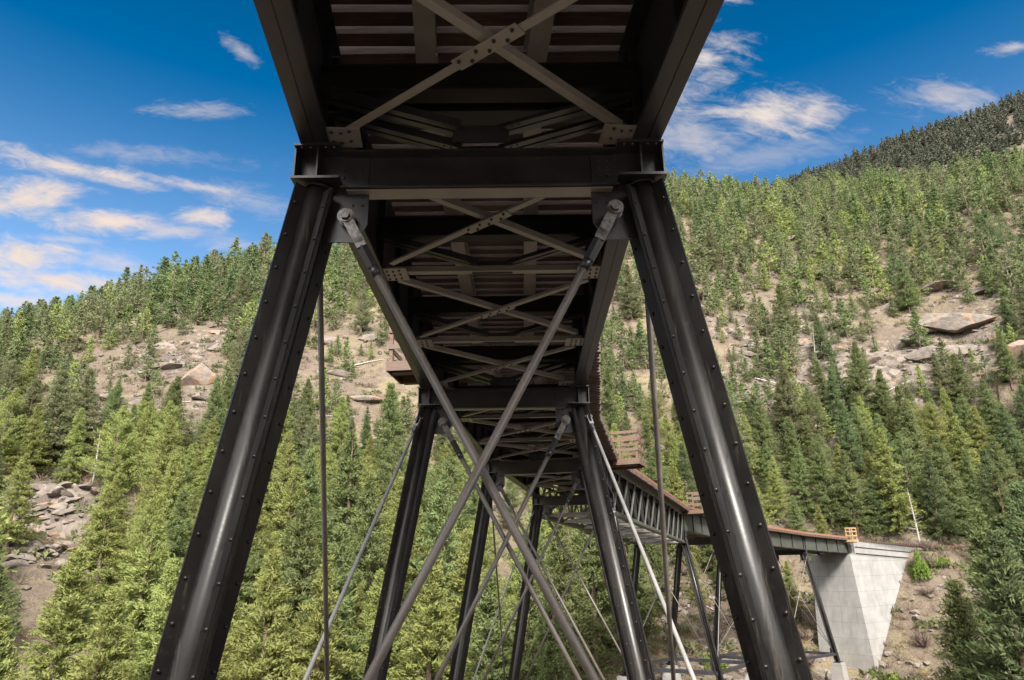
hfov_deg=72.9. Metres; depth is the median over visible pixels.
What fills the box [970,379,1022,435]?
conifer tree
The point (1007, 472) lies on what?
conifer tree
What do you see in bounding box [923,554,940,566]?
dry bush
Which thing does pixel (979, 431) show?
conifer tree
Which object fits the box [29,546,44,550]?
boulder
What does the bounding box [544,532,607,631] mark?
conifer tree
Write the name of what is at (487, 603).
conifer tree
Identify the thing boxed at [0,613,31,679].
conifer tree
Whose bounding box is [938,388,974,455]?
conifer tree
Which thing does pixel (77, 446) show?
conifer tree
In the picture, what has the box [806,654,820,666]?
dry bush
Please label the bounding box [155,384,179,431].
conifer tree
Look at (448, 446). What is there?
conifer tree
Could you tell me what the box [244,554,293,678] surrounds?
conifer tree
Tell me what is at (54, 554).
boulder
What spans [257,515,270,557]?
conifer tree
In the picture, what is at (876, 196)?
forest
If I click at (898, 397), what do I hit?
conifer tree
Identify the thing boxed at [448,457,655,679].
trestle tower
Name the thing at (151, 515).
conifer tree
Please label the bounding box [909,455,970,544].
conifer tree
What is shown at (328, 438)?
conifer tree
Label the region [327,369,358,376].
rock ledge
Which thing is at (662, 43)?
girder span
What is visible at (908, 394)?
conifer tree
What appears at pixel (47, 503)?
boulder
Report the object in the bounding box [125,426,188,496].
conifer tree
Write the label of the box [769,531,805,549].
girder span
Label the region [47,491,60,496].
boulder
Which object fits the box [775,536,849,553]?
girder span
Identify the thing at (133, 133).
sky
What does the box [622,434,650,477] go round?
conifer tree
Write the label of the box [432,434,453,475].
conifer tree
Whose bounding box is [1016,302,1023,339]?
conifer tree
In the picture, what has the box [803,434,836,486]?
conifer tree
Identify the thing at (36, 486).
boulder
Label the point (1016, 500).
conifer tree
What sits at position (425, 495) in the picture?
conifer tree
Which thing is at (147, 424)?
conifer tree
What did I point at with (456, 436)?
conifer tree
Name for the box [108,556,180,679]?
conifer tree
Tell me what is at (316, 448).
conifer tree
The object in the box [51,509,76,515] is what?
boulder
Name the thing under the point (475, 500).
conifer tree
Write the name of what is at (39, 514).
boulder
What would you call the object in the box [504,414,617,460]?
timber deck
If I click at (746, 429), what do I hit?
conifer tree
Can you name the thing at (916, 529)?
dead tree
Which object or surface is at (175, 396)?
conifer tree
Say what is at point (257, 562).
conifer tree
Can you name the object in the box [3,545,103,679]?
conifer tree
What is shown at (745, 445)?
conifer tree
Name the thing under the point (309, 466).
conifer tree
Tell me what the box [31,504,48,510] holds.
boulder
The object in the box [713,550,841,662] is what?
trestle tower
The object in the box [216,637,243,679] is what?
conifer tree
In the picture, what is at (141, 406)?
conifer tree
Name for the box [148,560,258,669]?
conifer tree
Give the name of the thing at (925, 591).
dry bush
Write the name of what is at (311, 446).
conifer tree
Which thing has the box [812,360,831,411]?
conifer tree
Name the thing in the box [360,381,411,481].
conifer tree
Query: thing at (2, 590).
conifer tree
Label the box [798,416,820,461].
conifer tree
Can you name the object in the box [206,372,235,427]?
conifer tree
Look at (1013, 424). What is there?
conifer tree
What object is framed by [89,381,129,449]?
conifer tree
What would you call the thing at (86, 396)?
conifer tree
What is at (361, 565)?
conifer tree
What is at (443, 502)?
conifer tree
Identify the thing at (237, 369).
conifer tree
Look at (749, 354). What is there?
rock ledge
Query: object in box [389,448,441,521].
conifer tree
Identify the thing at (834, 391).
conifer tree
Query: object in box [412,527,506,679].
conifer tree
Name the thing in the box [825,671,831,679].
boulder
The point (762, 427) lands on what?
conifer tree
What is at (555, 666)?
conifer tree
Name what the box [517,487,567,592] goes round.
conifer tree
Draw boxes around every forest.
[0,144,1023,672]
[770,90,1023,192]
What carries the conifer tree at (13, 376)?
on the hillside ground
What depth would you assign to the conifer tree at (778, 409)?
125.47 m
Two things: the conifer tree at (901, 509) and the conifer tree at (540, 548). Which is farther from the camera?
the conifer tree at (901, 509)
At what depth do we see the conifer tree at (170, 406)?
90.06 m
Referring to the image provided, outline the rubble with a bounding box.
[10,210,1017,679]
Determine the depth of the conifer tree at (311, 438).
97.28 m
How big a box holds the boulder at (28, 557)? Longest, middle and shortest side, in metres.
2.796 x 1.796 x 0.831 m
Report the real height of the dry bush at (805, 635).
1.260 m
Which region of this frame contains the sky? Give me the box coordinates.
[0,0,1023,316]
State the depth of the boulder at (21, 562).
63.67 m
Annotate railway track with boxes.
[859,540,968,548]
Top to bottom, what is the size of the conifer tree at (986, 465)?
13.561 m
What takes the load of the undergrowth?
on the hillside ground
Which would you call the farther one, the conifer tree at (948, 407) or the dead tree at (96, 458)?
the conifer tree at (948, 407)
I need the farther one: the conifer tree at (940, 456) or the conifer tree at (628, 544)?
the conifer tree at (940, 456)
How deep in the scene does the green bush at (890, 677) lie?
69.30 m
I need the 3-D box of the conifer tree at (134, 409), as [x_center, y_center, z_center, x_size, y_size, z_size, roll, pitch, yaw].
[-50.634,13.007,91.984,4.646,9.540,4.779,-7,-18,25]
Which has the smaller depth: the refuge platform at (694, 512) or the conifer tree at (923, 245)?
the refuge platform at (694, 512)
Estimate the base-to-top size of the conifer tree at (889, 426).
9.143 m
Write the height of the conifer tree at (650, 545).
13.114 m
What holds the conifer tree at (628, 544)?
on the hillside ground
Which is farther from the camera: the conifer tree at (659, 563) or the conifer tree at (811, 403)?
the conifer tree at (811, 403)
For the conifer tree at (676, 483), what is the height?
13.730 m
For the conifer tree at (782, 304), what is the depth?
155.94 m
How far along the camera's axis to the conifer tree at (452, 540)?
64.90 m
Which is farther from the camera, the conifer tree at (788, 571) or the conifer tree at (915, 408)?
the conifer tree at (915, 408)
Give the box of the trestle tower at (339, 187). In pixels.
[149,139,812,679]
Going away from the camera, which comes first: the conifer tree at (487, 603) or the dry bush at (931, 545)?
the conifer tree at (487, 603)
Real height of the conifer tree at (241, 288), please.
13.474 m
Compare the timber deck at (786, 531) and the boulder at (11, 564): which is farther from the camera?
the timber deck at (786, 531)
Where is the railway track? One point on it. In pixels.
(908, 545)
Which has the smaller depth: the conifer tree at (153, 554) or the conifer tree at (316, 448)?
the conifer tree at (153, 554)
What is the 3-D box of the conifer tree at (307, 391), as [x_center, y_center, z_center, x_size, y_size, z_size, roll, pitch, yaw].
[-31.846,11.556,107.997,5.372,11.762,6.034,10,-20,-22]
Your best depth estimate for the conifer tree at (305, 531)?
54.39 m
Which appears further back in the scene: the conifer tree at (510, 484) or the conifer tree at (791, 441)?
the conifer tree at (791, 441)
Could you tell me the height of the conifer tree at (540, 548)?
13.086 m
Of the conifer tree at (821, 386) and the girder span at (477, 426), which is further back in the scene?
the conifer tree at (821, 386)
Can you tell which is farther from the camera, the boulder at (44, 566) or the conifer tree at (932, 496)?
the conifer tree at (932, 496)
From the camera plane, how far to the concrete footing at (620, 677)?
49.96 m
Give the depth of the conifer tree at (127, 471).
85.88 m
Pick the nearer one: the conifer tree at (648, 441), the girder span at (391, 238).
the girder span at (391, 238)
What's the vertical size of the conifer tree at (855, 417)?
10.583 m
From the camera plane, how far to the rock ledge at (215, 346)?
144.95 m
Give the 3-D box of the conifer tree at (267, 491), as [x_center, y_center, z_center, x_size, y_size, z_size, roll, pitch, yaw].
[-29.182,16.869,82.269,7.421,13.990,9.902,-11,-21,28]
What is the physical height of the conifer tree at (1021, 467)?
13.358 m
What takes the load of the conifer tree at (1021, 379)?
on the hillside ground
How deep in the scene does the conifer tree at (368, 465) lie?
82.75 m
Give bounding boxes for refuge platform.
[386,328,473,384]
[609,430,645,469]
[676,492,703,515]
[843,527,858,542]
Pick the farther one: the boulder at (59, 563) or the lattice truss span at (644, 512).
the boulder at (59, 563)
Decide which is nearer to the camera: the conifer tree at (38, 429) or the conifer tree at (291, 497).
the conifer tree at (291, 497)
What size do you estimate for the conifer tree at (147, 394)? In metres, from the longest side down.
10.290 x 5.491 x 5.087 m
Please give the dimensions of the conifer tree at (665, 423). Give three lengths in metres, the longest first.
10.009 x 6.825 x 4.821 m
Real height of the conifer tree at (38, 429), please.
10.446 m
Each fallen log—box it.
[354,359,382,365]
[672,591,713,610]
[755,377,776,383]
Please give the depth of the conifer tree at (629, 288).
164.73 m
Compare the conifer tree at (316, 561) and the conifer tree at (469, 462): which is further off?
the conifer tree at (469, 462)
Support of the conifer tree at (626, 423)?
on the hillside ground
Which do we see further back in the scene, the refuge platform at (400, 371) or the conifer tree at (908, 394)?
the conifer tree at (908, 394)
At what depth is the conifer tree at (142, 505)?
67.69 m
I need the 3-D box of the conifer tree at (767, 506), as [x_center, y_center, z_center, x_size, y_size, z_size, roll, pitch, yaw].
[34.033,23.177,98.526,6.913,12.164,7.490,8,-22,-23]
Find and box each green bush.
[698,651,728,669]
[868,670,876,677]
[877,670,903,679]
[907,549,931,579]
[925,552,952,565]
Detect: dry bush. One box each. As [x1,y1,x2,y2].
[671,566,687,574]
[705,589,725,596]
[792,606,802,614]
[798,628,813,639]
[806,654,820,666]
[905,557,922,567]
[908,631,933,646]
[915,540,938,550]
[915,586,941,594]
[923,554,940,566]
[938,646,953,657]
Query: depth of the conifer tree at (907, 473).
103.45 m
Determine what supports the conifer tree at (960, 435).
on the hillside ground
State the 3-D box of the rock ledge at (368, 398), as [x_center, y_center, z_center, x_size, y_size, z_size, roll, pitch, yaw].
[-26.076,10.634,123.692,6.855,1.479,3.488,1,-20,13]
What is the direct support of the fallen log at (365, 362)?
on the hillside ground
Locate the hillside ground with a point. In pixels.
(886, 336)
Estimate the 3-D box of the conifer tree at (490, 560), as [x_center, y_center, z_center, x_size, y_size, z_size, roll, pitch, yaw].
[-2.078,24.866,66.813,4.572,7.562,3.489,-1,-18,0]
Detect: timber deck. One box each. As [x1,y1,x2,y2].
[330,0,633,46]
[340,45,622,331]
[436,330,600,417]
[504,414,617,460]
[613,455,687,510]
[675,506,704,516]
[767,526,806,535]
[806,532,850,540]
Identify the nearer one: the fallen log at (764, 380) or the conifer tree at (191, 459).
the conifer tree at (191, 459)
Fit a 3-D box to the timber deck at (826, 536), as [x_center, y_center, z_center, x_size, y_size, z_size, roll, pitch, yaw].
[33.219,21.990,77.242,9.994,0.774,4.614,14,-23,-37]
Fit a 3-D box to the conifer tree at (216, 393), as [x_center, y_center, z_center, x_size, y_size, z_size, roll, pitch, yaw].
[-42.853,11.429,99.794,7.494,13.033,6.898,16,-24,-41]
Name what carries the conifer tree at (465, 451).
on the hillside ground
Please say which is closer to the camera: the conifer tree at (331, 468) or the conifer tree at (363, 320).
the conifer tree at (331, 468)
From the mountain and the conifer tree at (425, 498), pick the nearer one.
the conifer tree at (425, 498)
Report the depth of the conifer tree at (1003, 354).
119.08 m
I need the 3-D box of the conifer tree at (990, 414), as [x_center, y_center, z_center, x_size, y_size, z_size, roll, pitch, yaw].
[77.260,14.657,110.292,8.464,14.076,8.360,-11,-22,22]
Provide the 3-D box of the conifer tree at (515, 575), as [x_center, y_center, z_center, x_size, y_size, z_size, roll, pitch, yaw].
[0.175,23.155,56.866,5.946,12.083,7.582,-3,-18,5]
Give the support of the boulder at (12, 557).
on the hillside ground
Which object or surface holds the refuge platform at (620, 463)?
attached to the girder span at (524, 482)
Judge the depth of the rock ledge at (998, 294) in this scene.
146.03 m
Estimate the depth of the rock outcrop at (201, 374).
123.12 m
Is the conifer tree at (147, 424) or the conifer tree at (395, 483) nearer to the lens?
the conifer tree at (395, 483)
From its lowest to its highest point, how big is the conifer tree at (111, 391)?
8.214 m
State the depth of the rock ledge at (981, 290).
152.75 m
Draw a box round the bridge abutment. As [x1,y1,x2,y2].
[811,542,916,671]
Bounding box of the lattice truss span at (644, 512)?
[535,468,685,544]
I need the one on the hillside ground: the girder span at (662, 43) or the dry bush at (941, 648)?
the dry bush at (941, 648)
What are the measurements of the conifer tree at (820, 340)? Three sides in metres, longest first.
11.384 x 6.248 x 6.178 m
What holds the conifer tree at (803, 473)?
on the hillside ground
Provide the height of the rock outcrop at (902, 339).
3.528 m
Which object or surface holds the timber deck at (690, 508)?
on the girder span at (697, 526)
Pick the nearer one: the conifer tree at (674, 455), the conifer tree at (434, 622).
the conifer tree at (434, 622)
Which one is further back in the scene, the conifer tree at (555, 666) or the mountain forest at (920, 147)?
the mountain forest at (920, 147)
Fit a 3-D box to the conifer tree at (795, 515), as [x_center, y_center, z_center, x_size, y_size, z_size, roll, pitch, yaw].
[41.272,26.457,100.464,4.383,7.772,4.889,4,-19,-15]
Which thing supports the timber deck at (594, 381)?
on the girder span at (477, 426)
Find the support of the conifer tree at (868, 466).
on the hillside ground
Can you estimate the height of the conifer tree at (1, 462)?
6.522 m
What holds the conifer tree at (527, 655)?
on the hillside ground
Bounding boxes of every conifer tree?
[0,324,12,366]
[0,360,27,398]
[0,378,48,457]
[0,380,54,469]
[0,387,35,461]
[0,403,61,478]
[0,443,6,491]
[0,453,44,547]
[0,563,20,677]
[0,575,29,638]
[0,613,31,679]
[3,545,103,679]
[8,362,91,470]
[14,348,44,396]
[41,367,109,455]
[52,407,88,484]
[53,585,140,679]
[59,485,129,619]
[66,478,132,559]
[74,574,99,641]
[78,405,149,485]
[78,454,133,530]
[79,419,111,478]
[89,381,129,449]
[92,429,144,485]
[93,522,171,679]
[96,389,114,435]
[99,451,194,603]
[100,497,169,601]
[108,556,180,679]
[110,403,140,461]
[117,499,148,579]
[118,564,151,678]
[122,414,193,545]
[125,401,160,480]
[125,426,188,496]
[131,400,156,443]
[135,382,156,424]
[144,488,194,631]
[145,400,188,468]
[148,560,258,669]
[154,535,277,624]
[155,375,197,454]
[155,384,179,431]
[158,457,198,518]
[180,444,203,493]
[183,377,226,454]
[189,442,215,512]
[191,418,219,484]
[193,468,210,518]
[200,414,219,465]
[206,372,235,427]
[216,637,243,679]
[217,597,250,679]
[220,326,250,368]
[222,268,254,313]
[225,548,305,679]
[231,360,240,394]
[237,503,290,633]
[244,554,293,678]
[250,467,320,613]
[250,498,349,678]
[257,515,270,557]
[261,434,312,545]
[262,447,283,527]
[269,447,334,574]
[275,404,299,467]
[280,554,365,679]
[287,401,298,448]
[287,546,320,635]
[289,400,319,465]
[292,522,368,679]
[293,378,313,445]
[294,415,319,472]
[297,444,313,470]
[306,443,344,523]
[307,445,320,496]
[309,453,370,566]
[314,430,366,595]
[316,415,332,456]
[316,490,358,594]
[326,396,350,459]
[335,474,415,677]
[337,417,362,471]
[338,584,369,679]
[343,523,381,645]
[344,568,413,679]
[348,287,376,332]
[355,455,381,510]
[356,436,380,490]
[358,415,373,465]
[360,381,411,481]
[370,494,394,570]
[372,476,428,597]
[373,436,421,519]
[374,470,401,528]
[374,505,428,661]
[386,549,482,679]
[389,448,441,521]
[389,479,484,679]
[404,466,434,522]
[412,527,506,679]
[421,450,479,542]
[430,439,464,495]
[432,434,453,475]
[433,426,459,455]
[438,524,460,599]
[449,570,531,679]
[451,570,516,679]
[454,453,480,513]
[456,442,472,482]
[459,515,510,577]
[461,479,489,550]
[486,557,505,597]
[494,560,566,679]
[495,478,530,522]
[496,522,555,638]
[499,546,532,679]
[512,523,622,679]
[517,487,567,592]
[524,592,570,679]
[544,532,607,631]
[547,485,579,569]
[553,505,657,668]
[600,367,624,437]
[602,416,615,448]
[609,423,626,458]
[616,264,645,319]
[618,411,633,456]
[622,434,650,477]
[622,522,655,569]
[626,468,673,566]
[626,538,666,642]
[628,545,656,612]
[639,391,671,431]
[639,414,665,480]
[646,445,669,489]
[648,544,679,615]
[650,415,685,464]
[665,461,702,566]
[666,436,694,500]
[667,435,689,476]
[670,402,681,444]
[674,443,701,509]
[677,428,690,469]
[681,553,710,607]
[695,506,716,578]
[697,228,725,272]
[709,559,725,599]
[725,383,757,473]
[738,394,774,441]
[738,415,763,472]
[749,400,789,473]
[752,475,781,527]
[754,442,792,495]
[762,457,792,523]
[765,283,803,338]
[768,385,794,430]
[769,360,816,447]
[780,416,813,483]
[783,560,807,612]
[785,495,809,531]
[787,448,820,519]
[795,387,835,443]
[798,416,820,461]
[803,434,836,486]
[803,441,865,528]
[807,314,838,358]
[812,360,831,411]
[813,504,831,534]
[820,444,863,502]
[823,369,852,435]
[824,449,882,536]
[833,401,872,474]
[841,341,883,415]
[850,402,873,456]
[855,396,873,451]
[860,451,890,510]
[862,413,901,476]
[862,471,894,535]
[863,427,929,537]
[869,369,901,432]
[872,435,897,490]
[883,432,926,517]
[885,260,931,313]
[885,414,895,442]
[887,385,947,467]
[892,399,932,446]
[896,401,948,509]
[903,386,928,445]
[909,225,942,273]
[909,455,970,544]
[913,401,960,457]
[922,386,945,441]
[922,434,983,536]
[925,353,957,400]
[926,576,1021,679]
[936,353,982,420]
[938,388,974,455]
[943,447,965,491]
[948,415,984,500]
[948,472,972,536]
[950,393,993,466]
[951,507,1018,678]
[952,527,1023,679]
[957,449,993,525]
[960,405,1006,475]
[970,208,1004,253]
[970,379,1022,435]
[973,448,1011,544]
[974,516,1023,679]
[976,390,1023,462]
[984,466,1016,569]
[985,435,1021,494]
[990,298,1023,349]
[990,330,1023,389]
[991,404,1023,478]
[998,478,1023,661]
[999,403,1023,452]
[1004,373,1023,421]
[1004,384,1023,432]
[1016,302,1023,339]
[1018,456,1023,480]
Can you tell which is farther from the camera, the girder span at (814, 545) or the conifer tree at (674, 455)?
the conifer tree at (674, 455)
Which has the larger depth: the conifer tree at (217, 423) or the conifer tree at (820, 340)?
the conifer tree at (820, 340)
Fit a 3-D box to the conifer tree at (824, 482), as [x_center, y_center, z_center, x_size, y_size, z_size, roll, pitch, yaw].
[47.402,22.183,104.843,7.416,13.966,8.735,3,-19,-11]
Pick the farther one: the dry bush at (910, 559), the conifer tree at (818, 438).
the conifer tree at (818, 438)
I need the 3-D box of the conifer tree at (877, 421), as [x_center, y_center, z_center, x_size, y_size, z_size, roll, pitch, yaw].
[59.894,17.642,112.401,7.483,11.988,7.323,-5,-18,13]
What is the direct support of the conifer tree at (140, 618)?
on the hillside ground
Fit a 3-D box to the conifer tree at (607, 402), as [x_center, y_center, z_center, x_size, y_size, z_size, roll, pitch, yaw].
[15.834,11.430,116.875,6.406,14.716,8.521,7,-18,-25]
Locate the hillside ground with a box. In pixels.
[0,180,1023,679]
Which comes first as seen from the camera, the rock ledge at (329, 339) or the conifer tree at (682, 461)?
the conifer tree at (682, 461)
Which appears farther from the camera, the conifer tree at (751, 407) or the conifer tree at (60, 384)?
the conifer tree at (751, 407)
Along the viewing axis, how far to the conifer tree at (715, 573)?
82.19 m
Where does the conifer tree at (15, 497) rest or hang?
on the hillside ground
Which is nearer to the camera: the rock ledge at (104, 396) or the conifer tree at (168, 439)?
the conifer tree at (168, 439)
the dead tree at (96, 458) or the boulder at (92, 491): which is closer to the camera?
the boulder at (92, 491)
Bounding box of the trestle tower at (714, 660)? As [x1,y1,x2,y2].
[619,530,745,679]
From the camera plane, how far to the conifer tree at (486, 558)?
73.49 m
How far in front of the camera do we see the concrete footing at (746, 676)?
53.96 m
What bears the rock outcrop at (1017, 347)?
on the hillside ground
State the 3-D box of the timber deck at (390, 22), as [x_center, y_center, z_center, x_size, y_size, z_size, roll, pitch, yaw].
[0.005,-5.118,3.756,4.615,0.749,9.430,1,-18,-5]
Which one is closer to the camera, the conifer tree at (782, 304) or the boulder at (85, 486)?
the boulder at (85, 486)
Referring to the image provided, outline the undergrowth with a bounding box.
[0,184,1023,679]
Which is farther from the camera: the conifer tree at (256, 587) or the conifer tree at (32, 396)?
the conifer tree at (32, 396)
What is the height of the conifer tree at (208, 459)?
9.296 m
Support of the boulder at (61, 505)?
on the hillside ground
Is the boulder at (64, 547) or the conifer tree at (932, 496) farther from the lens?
the conifer tree at (932, 496)
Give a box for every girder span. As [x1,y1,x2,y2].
[253,0,723,147]
[327,53,633,386]
[432,333,578,460]
[490,424,612,495]
[642,511,709,538]
[687,533,710,539]
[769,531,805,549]
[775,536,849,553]
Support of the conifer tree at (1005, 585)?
on the hillside ground
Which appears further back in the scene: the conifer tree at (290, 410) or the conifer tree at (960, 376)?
the conifer tree at (960, 376)
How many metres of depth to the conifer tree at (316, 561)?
58.76 m
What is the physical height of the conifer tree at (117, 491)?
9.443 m
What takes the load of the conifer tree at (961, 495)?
on the hillside ground
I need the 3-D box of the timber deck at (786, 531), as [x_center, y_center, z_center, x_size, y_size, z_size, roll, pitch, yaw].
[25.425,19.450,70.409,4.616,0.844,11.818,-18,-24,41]
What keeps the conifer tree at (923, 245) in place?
on the hillside ground
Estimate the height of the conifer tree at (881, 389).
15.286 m
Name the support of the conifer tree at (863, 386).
on the hillside ground
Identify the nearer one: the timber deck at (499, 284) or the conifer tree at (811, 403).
the timber deck at (499, 284)
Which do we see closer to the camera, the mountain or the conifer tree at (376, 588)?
the conifer tree at (376, 588)
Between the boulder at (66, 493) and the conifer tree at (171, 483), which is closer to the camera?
the conifer tree at (171, 483)
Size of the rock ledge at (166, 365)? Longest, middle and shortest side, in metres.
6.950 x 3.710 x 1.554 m
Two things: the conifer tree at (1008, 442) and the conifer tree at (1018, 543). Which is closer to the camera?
the conifer tree at (1018, 543)
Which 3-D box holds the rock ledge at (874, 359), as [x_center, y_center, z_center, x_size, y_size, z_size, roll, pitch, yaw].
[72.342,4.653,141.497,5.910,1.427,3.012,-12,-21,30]
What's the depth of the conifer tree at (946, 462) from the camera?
107.55 m
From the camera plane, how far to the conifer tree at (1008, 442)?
107.11 m
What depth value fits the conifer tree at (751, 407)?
121.42 m
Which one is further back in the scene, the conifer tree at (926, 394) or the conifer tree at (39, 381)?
the conifer tree at (926, 394)
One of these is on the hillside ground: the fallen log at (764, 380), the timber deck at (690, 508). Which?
the fallen log at (764, 380)
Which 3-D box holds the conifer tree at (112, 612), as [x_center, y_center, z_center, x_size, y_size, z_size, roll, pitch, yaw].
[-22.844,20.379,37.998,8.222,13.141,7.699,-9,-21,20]
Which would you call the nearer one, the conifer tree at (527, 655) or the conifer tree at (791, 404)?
the conifer tree at (527, 655)
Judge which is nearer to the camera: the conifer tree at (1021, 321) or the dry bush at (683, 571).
the dry bush at (683, 571)
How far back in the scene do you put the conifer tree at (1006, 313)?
129.26 m
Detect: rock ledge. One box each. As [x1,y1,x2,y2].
[99,393,124,399]
[152,362,182,369]
[191,395,215,400]
[208,343,239,350]
[311,335,342,344]
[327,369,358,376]
[350,395,381,402]
[357,334,382,340]
[737,352,762,357]
[822,319,850,327]
[863,356,881,363]
[880,302,907,309]
[919,280,950,292]
[959,286,990,295]
[965,251,998,262]
[990,290,1023,297]
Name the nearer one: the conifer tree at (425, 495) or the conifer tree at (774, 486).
the conifer tree at (425, 495)
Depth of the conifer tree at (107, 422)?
90.21 m
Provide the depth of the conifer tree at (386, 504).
72.01 m
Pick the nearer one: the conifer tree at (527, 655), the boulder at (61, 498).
the conifer tree at (527, 655)
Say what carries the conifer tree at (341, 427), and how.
on the hillside ground
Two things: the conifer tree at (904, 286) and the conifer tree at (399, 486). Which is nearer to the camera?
the conifer tree at (399, 486)
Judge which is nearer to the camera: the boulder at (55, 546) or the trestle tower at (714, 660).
the trestle tower at (714, 660)
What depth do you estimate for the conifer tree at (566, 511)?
79.82 m
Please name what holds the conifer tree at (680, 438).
on the hillside ground
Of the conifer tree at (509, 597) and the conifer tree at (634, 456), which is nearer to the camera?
the conifer tree at (509, 597)
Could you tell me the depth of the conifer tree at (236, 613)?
45.13 m
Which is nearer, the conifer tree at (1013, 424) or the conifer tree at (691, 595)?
the conifer tree at (691, 595)
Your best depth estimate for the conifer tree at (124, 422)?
83.52 m
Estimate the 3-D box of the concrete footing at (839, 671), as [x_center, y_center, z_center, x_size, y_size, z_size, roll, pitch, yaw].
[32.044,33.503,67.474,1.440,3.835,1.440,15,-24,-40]
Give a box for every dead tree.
[85,430,103,485]
[907,489,921,548]
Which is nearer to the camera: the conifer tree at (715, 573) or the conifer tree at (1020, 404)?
the conifer tree at (715, 573)
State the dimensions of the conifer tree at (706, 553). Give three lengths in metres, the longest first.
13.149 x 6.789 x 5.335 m
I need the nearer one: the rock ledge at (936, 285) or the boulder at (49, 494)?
the boulder at (49, 494)
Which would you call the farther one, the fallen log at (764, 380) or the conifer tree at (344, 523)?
the fallen log at (764, 380)
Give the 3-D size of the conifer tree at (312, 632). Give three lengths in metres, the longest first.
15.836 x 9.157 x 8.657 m
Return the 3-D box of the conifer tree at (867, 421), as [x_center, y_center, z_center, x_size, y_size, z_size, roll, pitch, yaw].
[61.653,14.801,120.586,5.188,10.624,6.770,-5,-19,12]
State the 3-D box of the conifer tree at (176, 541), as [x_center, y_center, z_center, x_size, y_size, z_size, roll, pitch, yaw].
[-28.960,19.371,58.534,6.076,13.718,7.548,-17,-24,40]
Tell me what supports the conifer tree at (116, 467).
on the hillside ground
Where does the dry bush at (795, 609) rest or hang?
on the hillside ground
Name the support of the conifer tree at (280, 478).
on the hillside ground
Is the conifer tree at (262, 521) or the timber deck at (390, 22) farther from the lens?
the conifer tree at (262, 521)
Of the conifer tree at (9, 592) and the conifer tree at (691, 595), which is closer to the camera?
the conifer tree at (9, 592)
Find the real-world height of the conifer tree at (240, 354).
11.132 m
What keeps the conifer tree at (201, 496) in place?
on the hillside ground
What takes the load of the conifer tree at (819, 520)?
on the hillside ground
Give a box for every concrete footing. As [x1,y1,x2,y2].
[617,675,626,679]
[662,664,681,679]
[745,670,748,679]
[831,662,848,679]
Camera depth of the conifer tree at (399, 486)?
69.42 m
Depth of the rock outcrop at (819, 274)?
182.61 m
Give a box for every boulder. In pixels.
[0,547,13,554]
[2,561,16,568]
[3,554,19,560]
[10,559,29,566]
[16,552,36,561]
[27,483,43,490]
[29,512,44,516]
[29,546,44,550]
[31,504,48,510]
[36,502,52,507]
[37,564,51,567]
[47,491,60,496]
[47,531,59,537]
[48,502,67,509]
[50,543,62,552]
[51,485,66,494]
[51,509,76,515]
[51,552,59,556]
[53,558,68,568]
[54,542,67,549]
[57,481,72,487]
[58,496,70,503]
[61,490,73,496]
[62,497,81,502]
[77,484,91,488]
[90,489,97,493]
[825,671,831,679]
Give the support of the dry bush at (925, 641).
on the hillside ground
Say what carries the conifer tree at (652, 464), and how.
on the hillside ground
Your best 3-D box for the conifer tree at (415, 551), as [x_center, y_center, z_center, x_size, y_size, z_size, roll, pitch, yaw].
[-8.487,22.177,61.096,8.016,15.313,10.081,-17,-25,34]
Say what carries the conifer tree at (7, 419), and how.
on the hillside ground
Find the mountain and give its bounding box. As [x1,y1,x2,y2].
[855,111,1023,172]
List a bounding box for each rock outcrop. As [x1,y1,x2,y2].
[180,363,216,385]
[811,266,850,276]
[899,331,926,346]
[904,345,977,361]
[919,313,995,332]
[1006,340,1023,364]
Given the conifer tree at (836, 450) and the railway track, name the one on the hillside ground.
the conifer tree at (836, 450)
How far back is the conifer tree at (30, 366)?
118.37 m
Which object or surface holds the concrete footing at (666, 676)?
on the hillside ground
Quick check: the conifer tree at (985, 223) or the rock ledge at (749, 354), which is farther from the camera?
the conifer tree at (985, 223)
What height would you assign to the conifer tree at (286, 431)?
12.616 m
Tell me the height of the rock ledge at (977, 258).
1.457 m
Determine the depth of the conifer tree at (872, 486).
100.17 m
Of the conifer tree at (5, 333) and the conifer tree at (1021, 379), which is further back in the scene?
the conifer tree at (5, 333)
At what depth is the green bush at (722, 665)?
62.89 m
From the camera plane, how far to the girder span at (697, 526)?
54.27 m
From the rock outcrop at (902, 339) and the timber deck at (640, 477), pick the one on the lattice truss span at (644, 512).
the timber deck at (640, 477)
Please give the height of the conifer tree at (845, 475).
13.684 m
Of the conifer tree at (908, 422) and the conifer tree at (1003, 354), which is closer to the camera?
the conifer tree at (908, 422)
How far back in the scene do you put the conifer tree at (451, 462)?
78.06 m
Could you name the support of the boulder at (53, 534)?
on the hillside ground
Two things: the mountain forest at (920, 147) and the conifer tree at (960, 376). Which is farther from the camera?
the mountain forest at (920, 147)
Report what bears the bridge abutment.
on the hillside ground
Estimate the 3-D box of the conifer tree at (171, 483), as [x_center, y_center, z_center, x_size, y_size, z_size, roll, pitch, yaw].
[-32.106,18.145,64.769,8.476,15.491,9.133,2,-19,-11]
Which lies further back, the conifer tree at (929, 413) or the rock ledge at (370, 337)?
the rock ledge at (370, 337)
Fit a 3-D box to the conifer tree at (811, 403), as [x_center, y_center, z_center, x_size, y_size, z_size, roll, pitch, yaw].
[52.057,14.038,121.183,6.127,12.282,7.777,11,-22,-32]
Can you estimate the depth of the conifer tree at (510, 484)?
87.89 m
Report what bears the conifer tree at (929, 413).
on the hillside ground
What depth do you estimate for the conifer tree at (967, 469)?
102.15 m
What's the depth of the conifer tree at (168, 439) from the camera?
74.45 m
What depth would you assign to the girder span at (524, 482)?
28.86 m
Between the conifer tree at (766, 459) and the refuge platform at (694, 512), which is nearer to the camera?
the refuge platform at (694, 512)

